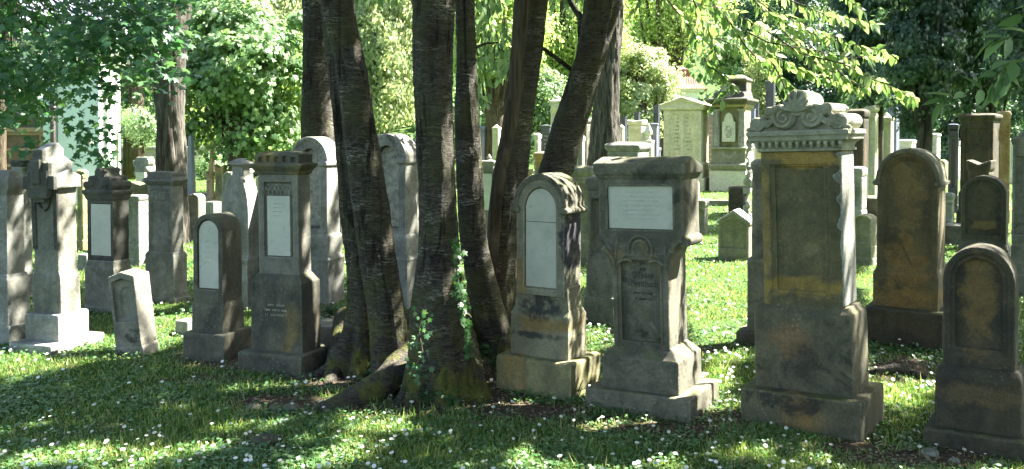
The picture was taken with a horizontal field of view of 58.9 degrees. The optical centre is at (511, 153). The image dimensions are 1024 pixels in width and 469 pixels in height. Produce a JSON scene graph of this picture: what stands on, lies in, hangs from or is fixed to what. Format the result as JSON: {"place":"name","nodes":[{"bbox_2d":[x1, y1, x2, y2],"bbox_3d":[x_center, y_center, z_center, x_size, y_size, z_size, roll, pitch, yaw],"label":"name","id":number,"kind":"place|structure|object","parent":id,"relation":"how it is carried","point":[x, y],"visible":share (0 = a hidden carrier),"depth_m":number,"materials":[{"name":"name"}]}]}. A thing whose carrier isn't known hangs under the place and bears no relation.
{"place":"outdoors","nodes":[
{"label":"outdoors","id":0,"kind":"place"},
{"bbox_2d":[0,6,1023,468],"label":"ground","id":1,"kind":"structure","parent":0,"point":[528,404],"depth_m":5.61,"materials":[{"name":"green plant"}]},
{"bbox_2d":[0,170,29,343],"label":"gravestone","id":2,"kind":"object","parent":1,"relation":"on","point":[14,295],"visible":0.85,"depth_m":7.12,"materials":[{"name":"grey stone"}]},
{"bbox_2d":[10,160,32,295],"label":"gravestone","id":3,"kind":"object","parent":1,"relation":"on","point":[17,166],"visible":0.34,"depth_m":9.08,"materials":[{"name":"grey stone"}]},
{"bbox_2d":[9,142,103,355],"bbox_3d":[-3.535,0.733,7.022,0.418,1.641,0.530,-1,1,20],"label":"gravestone","id":4,"kind":"object","parent":1,"relation":"on","point":[57,320],"visible":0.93,"depth_m":6.93,"materials":[{"name":"grey stone"}]},
{"bbox_2d":[6,0,132,202],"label":"chapel","id":5,"kind":"structure","parent":1,"relation":"on","point":[55,135],"depth_m":20.76,"materials":[{"name":"white paint"}]},
{"bbox_2d":[6,128,42,169],"bbox_3d":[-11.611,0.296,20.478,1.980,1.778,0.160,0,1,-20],"label":"door","id":6,"kind":"structure","parent":5,"relation":"in","point":[13,139],"depth_m":20.61,"materials":[{"name":"brown wood"}]},
{"bbox_2d":[75,169,88,249],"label":"gravestone","id":7,"kind":"object","parent":1,"relation":"on","point":[81,241],"visible":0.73,"depth_m":12.77,"materials":[{"name":"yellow stone"}]},
{"bbox_2d":[82,167,132,312],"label":"gravestone","id":8,"kind":"object","parent":1,"relation":"on","point":[107,192],"visible":0.82,"depth_m":8.33,"materials":[{"name":"grey stone"}]},
{"bbox_2d":[0,0,217,179],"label":"maple tree","id":9,"kind":"object","parent":1,"relation":"on","point":[23,87],"visible":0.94,"depth_m":8.98,"materials":[{"name":"green plant"}]},
{"bbox_2d":[108,268,158,355],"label":"gravestone","id":10,"kind":"object","parent":1,"relation":"on","point":[132,311],"visible":0.8,"depth_m":6.78,"materials":[{"name":"grey stone"}]},
{"bbox_2d":[116,104,156,156],"bbox_3d":[-11.042,-0.214,26.878,1.576,2.499,1.788,0,1,0],"label":"tree","id":11,"kind":"object","parent":1,"relation":"on","point":[133,127],"visible":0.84,"depth_m":26.52,"materials":[{"name":"green plant"}]},
{"bbox_2d":[129,194,147,266],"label":"gravestone","id":12,"kind":"object","parent":1,"relation":"on","point":[138,226],"visible":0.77,"depth_m":11.23,"materials":[{"name":"grey stone"}]},
{"bbox_2d":[130,181,147,200],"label":"gravestone","id":13,"kind":"object","parent":1,"relation":"on","point":[137,187],"visible":0.09,"depth_m":12.80,"materials":[{"name":"grey stone"}]},
{"bbox_2d":[133,157,154,182],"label":"gravestone","id":14,"kind":"object","parent":1,"relation":"on","point":[143,166],"visible":0.19,"depth_m":14.89,"materials":[{"name":"grey stone"}]},
{"bbox_2d":[120,1,200,179],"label":"tree","id":15,"kind":"object","parent":1,"relation":"on","point":[130,154],"visible":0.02,"depth_m":29.70,"materials":[{"name":"green plant"}]},
{"bbox_2d":[142,171,190,303],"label":"gravestone","id":16,"kind":"object","parent":1,"relation":"on","point":[166,261],"visible":0.94,"depth_m":8.82,"materials":[{"name":"grey stone"}]},
{"bbox_2d":[149,0,192,243],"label":"tree","id":17,"kind":"object","parent":1,"relation":"on","point":[171,148],"visible":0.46,"depth_m":13.42,"materials":[{"name":"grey plant"}]},
{"bbox_2d":[121,146,224,176],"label":"stone wall","id":18,"kind":"structure","parent":1,"relation":"on","point":[152,152],"depth_m":31.39,"materials":[{"name":"grey stone"}]},
{"bbox_2d":[175,318,191,334],"bbox_3d":[-2.674,1.446,7.461,0.135,0.171,0.135,1,1,22],"label":"stone block","id":19,"kind":"object","parent":1,"relation":"on","point":[183,325],"depth_m":7.40,"materials":[{"name":"white stone"}]},
{"bbox_2d":[187,135,195,195],"bbox_3d":[-6.563,0.436,18.551,0.133,1.648,0.133,0,1,20],"label":"obelisk","id":20,"kind":"object","parent":1,"relation":"on","point":[191,181],"visible":0.65,"depth_m":18.51,"materials":[{"name":"grey stone"}]},
{"bbox_2d":[188,193,204,239],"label":"gravestone","id":21,"kind":"object","parent":1,"relation":"on","point":[196,205],"visible":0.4,"depth_m":14.01,"materials":[{"name":"grey stone"}]},
{"bbox_2d":[185,104,224,184],"bbox_3d":[-8.839,-0.280,27.056,2.152,2.630,1.932,1,1,22],"label":"tree","id":22,"kind":"object","parent":1,"relation":"on","point":[211,165],"visible":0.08,"depth_m":26.93,"materials":[{"name":"green plant"}]},
{"bbox_2d":[205,172,214,201],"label":"gravestone","id":23,"kind":"object","parent":1,"relation":"on","point":[209,176],"visible":0.7,"depth_m":19.47,"materials":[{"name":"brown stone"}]},
{"bbox_2d":[120,0,302,170],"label":"maple tree","id":24,"kind":"object","parent":1,"relation":"on","point":[247,55],"visible":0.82,"depth_m":18.44,"materials":[{"name":"green plant"}]},
{"bbox_2d":[195,151,227,179],"bbox_3d":[-9.970,0.424,29.959,1.384,1.072,1.266,0,1,0],"label":"bush","id":25,"kind":"object","parent":1,"relation":"on","point":[201,167],"visible":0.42,"depth_m":29.71,"materials":[{"name":"green plant"}]},
{"bbox_2d":[205,201,220,213],"bbox_3d":[-5.585,1.099,16.953,0.207,0.419,0.230,1,1,24],"label":"stone block","id":26,"kind":"object","parent":1,"relation":"on","point":[211,207],"depth_m":16.86,"materials":[{"name":"white stone"}]},
{"bbox_2d":[183,212,251,361],"bbox_3d":[-2.180,0.998,6.720,0.360,1.123,0.348,0,1,20],"label":"gravestone","id":27,"kind":"object","parent":1,"relation":"on","point":[220,330],"visible":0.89,"depth_m":6.62,"materials":[{"name":"grey stone"}]},
{"bbox_2d":[214,165,227,210],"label":"gravestone","id":28,"kind":"object","parent":1,"relation":"on","point":[220,171],"visible":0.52,"depth_m":19.00,"materials":[{"name":"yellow stone"}]},
{"bbox_2d":[222,158,259,309],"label":"gravestone","id":29,"kind":"object","parent":1,"relation":"on","point":[240,198],"visible":0.59,"depth_m":8.47,"materials":[{"name":"grey stone"}]},
{"bbox_2d":[205,0,301,162],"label":"conifer tree","id":30,"kind":"object","parent":1,"relation":"on","point":[285,8],"visible":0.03,"depth_m":23.34,"materials":[{"name":"green plant"}]},
{"bbox_2d":[250,433,282,444],"bbox_3d":[-1.316,1.530,4.852,0.177,0.042,0.150,0,1,0],"label":"rock","id":31,"kind":"object","parent":1,"relation":"on","point":[268,436],"visible":0.84,"depth_m":4.82,"materials":[{"name":"grey stone"}]},
{"bbox_2d":[252,79,301,156],"bbox_3d":[-5.031,-0.236,19.914,1.944,3.016,1.552,0,1,0],"label":"conifer tree","id":32,"kind":"object","parent":1,"relation":"on","point":[287,101],"visible":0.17,"depth_m":19.52,"materials":[{"name":"green plant"}]},
{"bbox_2d":[238,151,328,375],"bbox_3d":[-1.603,0.772,6.409,0.524,1.586,0.416,0,1,21],"label":"gravestone","id":33,"kind":"object","parent":1,"relation":"on","point":[285,313],"visible":0.96,"depth_m":6.32,"materials":[{"name":"grey stone"}]},
{"bbox_2d":[300,0,334,141],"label":"cherry tree","id":34,"kind":"object","parent":1,"relation":"on","point":[316,117],"visible":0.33,"depth_m":10.22,"materials":[{"name":"brown plant"}]},
{"bbox_2d":[292,137,344,305],"bbox_3d":[-1.914,0.671,8.858,0.480,1.676,0.310,1,1,22],"label":"gravestone","id":35,"kind":"object","parent":1,"relation":"on","point":[327,262],"visible":0.64,"depth_m":8.73,"materials":[{"name":"grey stone"}]},
{"bbox_2d":[283,1,369,384],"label":"cherry tree","id":36,"kind":"object","parent":1,"relation":"on","point":[348,353],"visible":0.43,"depth_m":6.18,"materials":[{"name":"brown plant"}]},
{"bbox_2d":[320,318,332,343],"bbox_3d":[-1.377,1.429,7.073,0.340,0.228,0.303,0,1,16],"label":"stone block","id":37,"kind":"object","parent":1,"relation":"on","point":[326,324],"depth_m":6.94,"materials":[{"name":"grey stone"}]},
{"bbox_2d":[320,0,406,375],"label":"cherry tree","id":38,"kind":"object","parent":1,"relation":"on","point":[383,293],"visible":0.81,"depth_m":5.86,"materials":[{"name":"brown plant"}]},
{"bbox_2d":[355,0,414,135],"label":"tree","id":39,"kind":"object","parent":1,"relation":"on","point":[384,31],"visible":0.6,"depth_m":21.22,"materials":[{"name":"green plant"}]},
{"bbox_2d":[301,0,493,413],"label":"cherry tree","id":40,"kind":"object","parent":1,"relation":"on","point":[433,21],"visible":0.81,"depth_m":5.54,"materials":[{"name":"brown plant"}]},
{"bbox_2d":[404,304,434,385],"bbox_3d":[-0.557,1.138,5.386,0.183,0.496,0.095,0,1,9],"label":"ivy","id":41,"kind":"object","parent":40,"relation":"attached to","point":[416,366],"visible":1,"depth_m":5.38,"materials":[{"name":"green plant"}]},
{"bbox_2d":[449,237,473,359],"bbox_3d":[-0.298,0.855,5.366,0.156,0.735,0.113,0,1,0],"label":"ivy","id":42,"kind":"object","parent":40,"relation":"attached to","point":[457,258],"visible":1,"depth_m":5.36,"materials":[{"name":"green plant"}]},
{"bbox_2d":[378,133,417,310],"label":"gravestone","id":43,"kind":"object","parent":1,"relation":"on","point":[398,154],"visible":0.61,"depth_m":8.51,"materials":[{"name":"grey stone"}]},
{"bbox_2d":[354,0,583,373],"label":"cherry tree","id":44,"kind":"object","parent":1,"relation":"on","point":[490,321],"visible":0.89,"depth_m":6.43,"materials":[{"name":"brown plant"}]},
{"bbox_2d":[482,154,494,229],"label":"gravestone","id":45,"kind":"object","parent":1,"relation":"on","point":[488,163],"visible":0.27,"depth_m":14.04,"materials":[{"name":"grey stone"}]},
{"bbox_2d":[492,124,500,159],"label":"gravestone","id":46,"kind":"object","parent":1,"relation":"on","point":[496,131],"visible":0.39,"depth_m":24.65,"materials":[{"name":"beige stone"}]},
{"bbox_2d":[0,198,1010,468],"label":"daisies","id":47,"kind":"object","parent":1,"relation":"on","point":[490,380],"visible":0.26,"depth_m":4.45,"materials":[{"name":"white plant"}]},
{"bbox_2d":[453,0,564,159],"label":"tree","id":48,"kind":"object","parent":1,"relation":"on","point":[494,114],"visible":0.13,"depth_m":25.73,"materials":[{"name":"green plant"}]},
{"bbox_2d":[0,179,1023,468],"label":"clover","id":49,"kind":"object","parent":1,"relation":"on","point":[322,459],"visible":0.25,"depth_m":4.95,"materials":[{"name":"green plant"}]},
{"bbox_2d":[3,262,1021,468],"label":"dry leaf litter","id":50,"kind":"object","parent":1,"relation":"on","point":[716,419],"visible":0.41,"depth_m":5.23,"materials":[{"name":"brown plant"}]},
{"bbox_2d":[487,0,547,327],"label":"cherry tree","id":51,"kind":"object","parent":1,"relation":"on","point":[510,171],"visible":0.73,"depth_m":6.74,"materials":[{"name":"brown plant"}]},
{"bbox_2d":[539,124,550,150],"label":"gravestone","id":52,"kind":"object","parent":1,"relation":"on","point":[545,130],"visible":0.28,"depth_m":23.20,"materials":[{"name":"stone"}]},
{"bbox_2d":[496,172,599,400],"bbox_3d":[0.238,0.851,5.887,0.553,1.458,0.416,1,2,32],"label":"gravestone","id":53,"kind":"object","parent":1,"relation":"on","point":[546,353],"visible":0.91,"depth_m":5.78,"materials":[{"name":"grey stone"}]},
{"bbox_2d":[531,65,566,169],"bbox_3d":[0.699,-0.809,26.922,2.111,3.701,1.959,-1,2,-38],"label":"tree","id":54,"kind":"object","parent":1,"relation":"on","point":[542,112],"visible":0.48,"depth_m":26.58,"materials":[{"name":"green plant"}]},
{"bbox_2d":[120,0,1023,162],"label":"distant wood","id":55,"kind":"object","parent":1,"relation":"on","point":[688,66],"visible":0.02,"depth_m":52.18,"materials":[{"name":"green plant"}]},
{"bbox_2d":[572,166,592,265],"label":"gravestone","id":56,"kind":"object","parent":1,"relation":"on","point":[580,174],"visible":0.2,"depth_m":11.29,"materials":[{"name":"grey stone"}]},
{"bbox_2d":[540,0,635,93],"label":"tree","id":57,"kind":"object","parent":1,"relation":"on","point":[567,52],"visible":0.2,"depth_m":31.21,"materials":[{"name":"green plant"}]},
{"bbox_2d":[584,175,613,326],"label":"gravestone","id":58,"kind":"object","parent":1,"relation":"on","point":[598,303],"visible":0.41,"depth_m":7.83,"materials":[{"name":"grey stone"}]},
{"bbox_2d":[587,0,623,165],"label":"tree","id":59,"kind":"object","parent":1,"relation":"on","point":[605,124],"visible":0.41,"depth_m":16.27,"materials":[{"name":"grey plant"}]},
{"bbox_2d":[605,142,650,156],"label":"gravestone","id":60,"kind":"object","parent":1,"relation":"on","point":[627,149],"visible":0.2,"depth_m":12.87,"materials":[{"name":"grey stone"}]},
{"bbox_2d":[627,120,646,141],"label":"gravestone","id":61,"kind":"object","parent":1,"relation":"on","point":[636,129],"visible":0.38,"depth_m":25.04,"materials":[{"name":"beige stone"}]},
{"bbox_2d":[642,123,654,155],"bbox_3d":[3.490,0.157,23.238,0.285,1.884,0.286,1,1,28],"label":"monument","id":62,"kind":"object","parent":1,"relation":"on","point":[648,132],"visible":0.21,"depth_m":23.16,"materials":[{"name":"beige stone"}]},
{"bbox_2d":[586,156,718,422],"bbox_3d":[0.850,0.804,5.563,0.665,1.580,0.537,-1,1,30],"label":"gravestone","id":63,"kind":"object","parent":1,"relation":"on","point":[649,219],"visible":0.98,"depth_m":5.43,"materials":[{"name":"grey stone"}]},
{"bbox_2d":[619,36,686,137],"bbox_3d":[4.715,-1.717,33.084,3.384,5.202,2.888,0,1,0],"label":"tree","id":64,"kind":"object","parent":1,"relation":"on","point":[648,67],"visible":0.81,"depth_m":32.49,"materials":[{"name":"green plant"}]},
{"bbox_2d":[650,123,658,155],"bbox_3d":[4.067,0.068,25.902,0.230,1.886,0.230,1,1,28],"label":"obelisk","id":65,"kind":"object","parent":1,"relation":"on","point":[655,130],"visible":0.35,"depth_m":25.83,"materials":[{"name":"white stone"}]},
{"bbox_2d":[656,0,691,72],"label":"tree","id":66,"kind":"object","parent":1,"relation":"on","point":[675,59],"visible":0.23,"depth_m":37.72,"materials":[{"name":"green plant"}]},
{"bbox_2d":[622,0,745,155],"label":"tree","id":67,"kind":"object","parent":1,"relation":"on","point":[651,32],"visible":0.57,"depth_m":37.26,"materials":[{"name":"green plant"}]},
{"bbox_2d":[659,97,710,190],"bbox_3d":[4.843,-0.264,25.230,1.244,2.606,1.156,1,1,24],"label":"monument","id":68,"kind":"object","parent":1,"relation":"on","point":[685,126],"visible":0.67,"depth_m":24.79,"materials":[{"name":"beige stone"}]},
{"bbox_2d":[666,67,706,99],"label":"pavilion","id":69,"kind":"structure","parent":1,"relation":"on","point":[693,88],"depth_m":34.32,"materials":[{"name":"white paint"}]},
{"bbox_2d":[698,198,708,233],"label":"gravestone","id":70,"kind":"object","parent":1,"relation":"on","point":[703,214],"visible":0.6,"depth_m":14.83,"materials":[{"name":"grey stone"}]},
{"bbox_2d":[708,114,712,162],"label":"gravestone","id":71,"kind":"object","parent":1,"relation":"on","point":[710,130],"visible":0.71,"depth_m":26.33,"materials":[{"name":"stone"}]},
{"bbox_2d":[516,0,919,284],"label":"tree","id":72,"kind":"object","parent":1,"relation":"on","point":[596,22],"visible":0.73,"depth_m":6.42,"materials":[{"name":"green plant"}]},
{"bbox_2d":[706,75,758,190],"bbox_3d":[6.064,-0.555,24.885,1.094,3.221,1.613,1,1,26],"label":"monument","id":73,"kind":"object","parent":1,"relation":"on","point":[729,160],"visible":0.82,"depth_m":24.41,"materials":[{"name":"beige stone"}]},
{"bbox_2d":[716,208,751,260],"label":"gravestone","id":74,"kind":"object","parent":1,"relation":"on","point":[735,234],"visible":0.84,"depth_m":11.84,"materials":[{"name":"grey stone"}]},
{"bbox_2d":[728,185,746,212],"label":"stone block","id":75,"kind":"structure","parent":1,"relation":"on","point":[736,197],"depth_m":18.32,"materials":[{"name":"grey stone"}]},
{"bbox_2d":[700,37,778,95],"bbox_3d":[10.182,-2.218,39.943,3.816,5.893,3.226,0,1,0],"label":"tree","id":76,"kind":"object","parent":1,"relation":"on","point":[732,65],"visible":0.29,"depth_m":39.12,"materials":[{"name":"green plant"}]},
{"bbox_2d":[743,137,753,216],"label":"gravestone","id":77,"kind":"object","parent":1,"relation":"on","point":[747,183],"visible":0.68,"depth_m":13.77,"materials":[{"name":"grey stone"}]},
{"bbox_2d":[736,159,764,346],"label":"gravestone","id":78,"kind":"object","parent":1,"relation":"on","point":[755,291],"visible":0.36,"depth_m":7.06,"materials":[{"name":"grey stone"}]},
{"bbox_2d":[741,23,779,117],"bbox_3d":[9.850,-2.209,35.973,1.751,6.059,1.557,-1,2,-39],"label":"conifer tree","id":79,"kind":"object","parent":1,"relation":"on","point":[757,86],"visible":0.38,"depth_m":35.66,"materials":[{"name":"green plant"}]},
{"bbox_2d":[765,80,774,107],"bbox_3d":[7.860,-0.639,27.591,0.280,3.194,0.280,1,1,28],"label":"obelisk","id":80,"kind":"object","parent":1,"relation":"on","point":[770,94],"visible":0.26,"depth_m":27.49,"materials":[{"name":"stone"}]},
{"bbox_2d":[712,0,862,100],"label":"tree","id":81,"kind":"object","parent":1,"relation":"on","point":[753,19],"visible":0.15,"depth_m":42.75,"materials":[{"name":"green plant"}]},
{"bbox_2d":[740,90,883,441],"bbox_3d":[1.722,0.618,5.257,0.682,1.968,0.511,-1,0,35],"label":"gravestone","id":82,"kind":"object","parent":1,"relation":"on","point":[811,338],"visible":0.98,"depth_m":5.13,"materials":[{"name":"grey stone"}]},
{"bbox_2d":[761,18,865,108],"bbox_3d":[11.127,-2.139,33.916,3.726,6.000,3.145,0,1,-14],"label":"tree","id":83,"kind":"object","parent":1,"relation":"on","point":[829,95],"visible":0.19,"depth_m":33.73,"materials":[{"name":"green plant"}]},
{"bbox_2d":[847,109,869,208],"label":"gravestone","id":84,"kind":"object","parent":1,"relation":"on","point":[860,153],"visible":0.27,"depth_m":12.81,"materials":[{"name":"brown stone"}]},
{"bbox_2d":[854,166,867,215],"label":"gravestone","id":85,"kind":"object","parent":1,"relation":"on","point":[860,184],"visible":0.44,"depth_m":12.35,"materials":[{"name":"grey stone"}]},
{"bbox_2d":[855,213,876,265],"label":"gravestone","id":86,"kind":"object","parent":1,"relation":"on","point":[866,236],"visible":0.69,"depth_m":11.30,"materials":[{"name":"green stone"}]},
{"bbox_2d":[824,0,908,166],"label":"conifer tree","id":87,"kind":"object","parent":1,"relation":"on","point":[857,35],"visible":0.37,"depth_m":18.70,"materials":[{"name":"green plant"}]},
{"bbox_2d":[864,106,879,195],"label":"gravestone","id":88,"kind":"object","parent":1,"relation":"on","point":[873,148],"visible":0.48,"depth_m":18.52,"materials":[{"name":"beige stone"}]},
{"bbox_2d":[867,195,876,216],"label":"stone block","id":89,"kind":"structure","parent":1,"relation":"on","point":[872,204],"depth_m":12.84,"materials":[{"name":"grey stone"}]},
{"bbox_2d":[883,112,894,158],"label":"gravestone","id":90,"kind":"object","parent":1,"relation":"on","point":[888,142],"visible":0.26,"depth_m":19.52,"materials":[{"name":"beige stone"}]},
{"bbox_2d":[886,104,899,150],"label":"gravestone","id":91,"kind":"object","parent":1,"relation":"on","point":[896,134],"visible":0.06,"depth_m":26.35,"materials":[{"name":"grey stone"}]},
{"bbox_2d":[868,363,927,379],"bbox_3d":[2.618,1.490,6.207,0.405,0.097,0.152,0,1,10],"label":"fallen branch","id":92,"kind":"object","parent":1,"relation":"on","point":[892,368],"visible":0.77,"depth_m":6.19,"materials":[{"name":"grey wood"}]},
{"bbox_2d":[865,148,949,351],"bbox_3d":[3.198,0.751,7.266,0.572,1.596,0.659,1,2,33],"label":"gravestone","id":93,"kind":"object","parent":1,"relation":"on","point":[905,305],"visible":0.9,"depth_m":7.08,"materials":[{"name":"brown stone"}]},
{"bbox_2d":[862,0,984,151],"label":"conifer tree","id":94,"kind":"object","parent":1,"relation":"on","point":[928,36],"visible":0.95,"depth_m":16.56,"materials":[{"name":"green plant"}]},
{"bbox_2d":[884,92,974,160],"bbox_3d":[15.289,-1.170,33.009,4.315,4.137,3.549,0,1,0],"label":"bush","id":95,"kind":"object","parent":1,"relation":"on","point":[942,124],"visible":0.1,"depth_m":32.52,"materials":[{"name":"green plant"}]},
{"bbox_2d":[945,192,955,223],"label":"gravestone","id":96,"kind":"object","parent":1,"relation":"on","point":[949,200],"visible":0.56,"depth_m":15.73,"materials":[{"name":"grey stone"}]},
{"bbox_2d":[945,223,960,244],"bbox_3d":[6.710,1.226,13.536,0.444,0.342,0.404,1,2,34],"label":"stone block","id":97,"kind":"object","parent":1,"relation":"on","point":[952,233],"depth_m":13.43,"materials":[{"name":"grey stone"}]},
{"bbox_2d":[948,124,958,212],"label":"gravestone","id":98,"kind":"object","parent":1,"relation":"on","point":[953,141],"visible":0.81,"depth_m":18.54,"materials":[{"name":"stone"}]},
{"bbox_2d":[921,6,1023,127],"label":"sapling","id":99,"kind":"object","parent":1,"relation":"on","point":[1007,74],"visible":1,"depth_m":2.88,"materials":[{"name":"green plant"}]},
{"bbox_2d":[923,243,1023,460],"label":"gravestone","id":100,"kind":"object","parent":1,"relation":"on","point":[979,390],"visible":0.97,"depth_m":4.76,"materials":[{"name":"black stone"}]},
{"bbox_2d":[956,113,1002,222],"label":"gravestone","id":101,"kind":"object","parent":1,"relation":"on","point":[980,138],"visible":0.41,"depth_m":16.17,"materials":[{"name":"brown stone"}]},
{"bbox_2d":[966,160,995,179],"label":"gravestone","id":102,"kind":"object","parent":1,"relation":"on","point":[975,168],"visible":0.23,"depth_m":12.86,"materials":[{"name":"grey stone"}]},
{"bbox_2d":[940,0,1022,121],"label":"conifer tree","id":103,"kind":"object","parent":1,"relation":"on","point":[973,22],"visible":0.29,"depth_m":17.21,"materials":[{"name":"green plant"}]},
{"bbox_2d":[941,89,1023,140],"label":"bush","id":104,"kind":"object","parent":1,"relation":"on","point":[1015,116],"visible":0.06,"depth_m":32.51,"materials":[{"name":"green plant"}]},
{"bbox_2d":[957,175,1010,254],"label":"gravestone","id":105,"kind":"object","parent":1,"relation":"on","point":[984,208],"visible":0.66,"depth_m":9.66,"materials":[{"name":"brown stone"}]},
{"bbox_2d":[972,0,1023,118],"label":"conifer tree","id":106,"kind":"object","parent":1,"relation":"on","point":[1009,6],"visible":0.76,"depth_m":14.88,"materials":[{"name":"green plant"}]},
{"bbox_2d":[997,111,1010,222],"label":"gravestone","id":107,"kind":"object","parent":1,"relation":"on","point":[1004,175],"visible":0.54,"depth_m":16.43,"materials":[{"name":"orange stone"}]},
{"bbox_2d":[1010,129,1023,296],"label":"monument","id":108,"kind":"object","parent":1,"relation":"on","point":[1017,249],"visible":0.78,"depth_m":9.17,"materials":[{"name":"grey stone"}]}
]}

